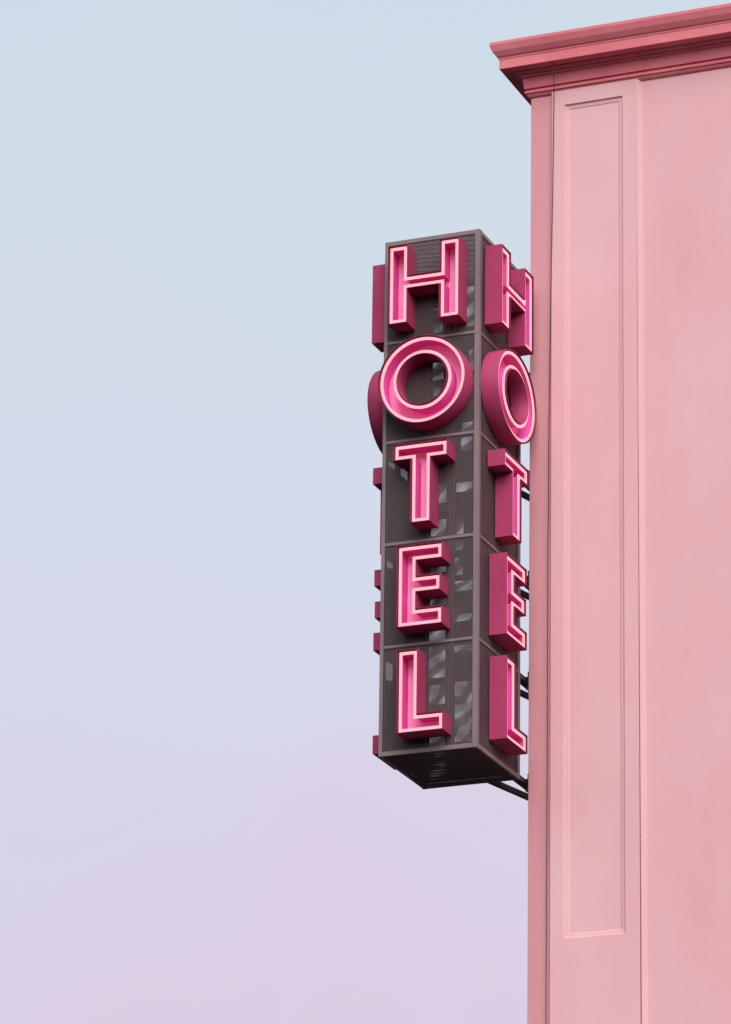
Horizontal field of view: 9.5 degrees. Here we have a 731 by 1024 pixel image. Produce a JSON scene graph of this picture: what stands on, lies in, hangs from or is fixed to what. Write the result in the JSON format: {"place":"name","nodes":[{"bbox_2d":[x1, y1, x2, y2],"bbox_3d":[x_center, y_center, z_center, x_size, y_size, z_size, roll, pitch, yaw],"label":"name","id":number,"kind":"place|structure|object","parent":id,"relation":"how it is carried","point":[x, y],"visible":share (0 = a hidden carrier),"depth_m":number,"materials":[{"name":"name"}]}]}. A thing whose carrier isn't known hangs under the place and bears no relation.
{"place":"outdoors","nodes":[
{"label":"outdoors","id":0,"kind":"place"},
{"bbox_2d":[0,0,730,1023],"label":"sky","id":1,"kind":"structure","parent":0,"point":[201,823],"materials":[{"name":"blue"}]},
{"label":"ground","id":2,"kind":"structure","parent":0,"visible":0},
{"bbox_2d":[489,3,730,1023],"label":"hotel building","id":3,"kind":"structure","parent":2,"relation":"on","point":[630,795],"depth_m":64.06,"materials":[{"name":"pink paint"}]},
{"bbox_2d":[367,229,536,800],"bbox_3d":[1.575,0.288,64.838,2.044,8.139,4.101,-7,-21,21],"label":"hotel sign","id":4,"kind":"object","parent":3,"relation":"attached to","point":[419,432],"visible":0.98,"depth_m":63.55,"materials":[{"name":"metal"}]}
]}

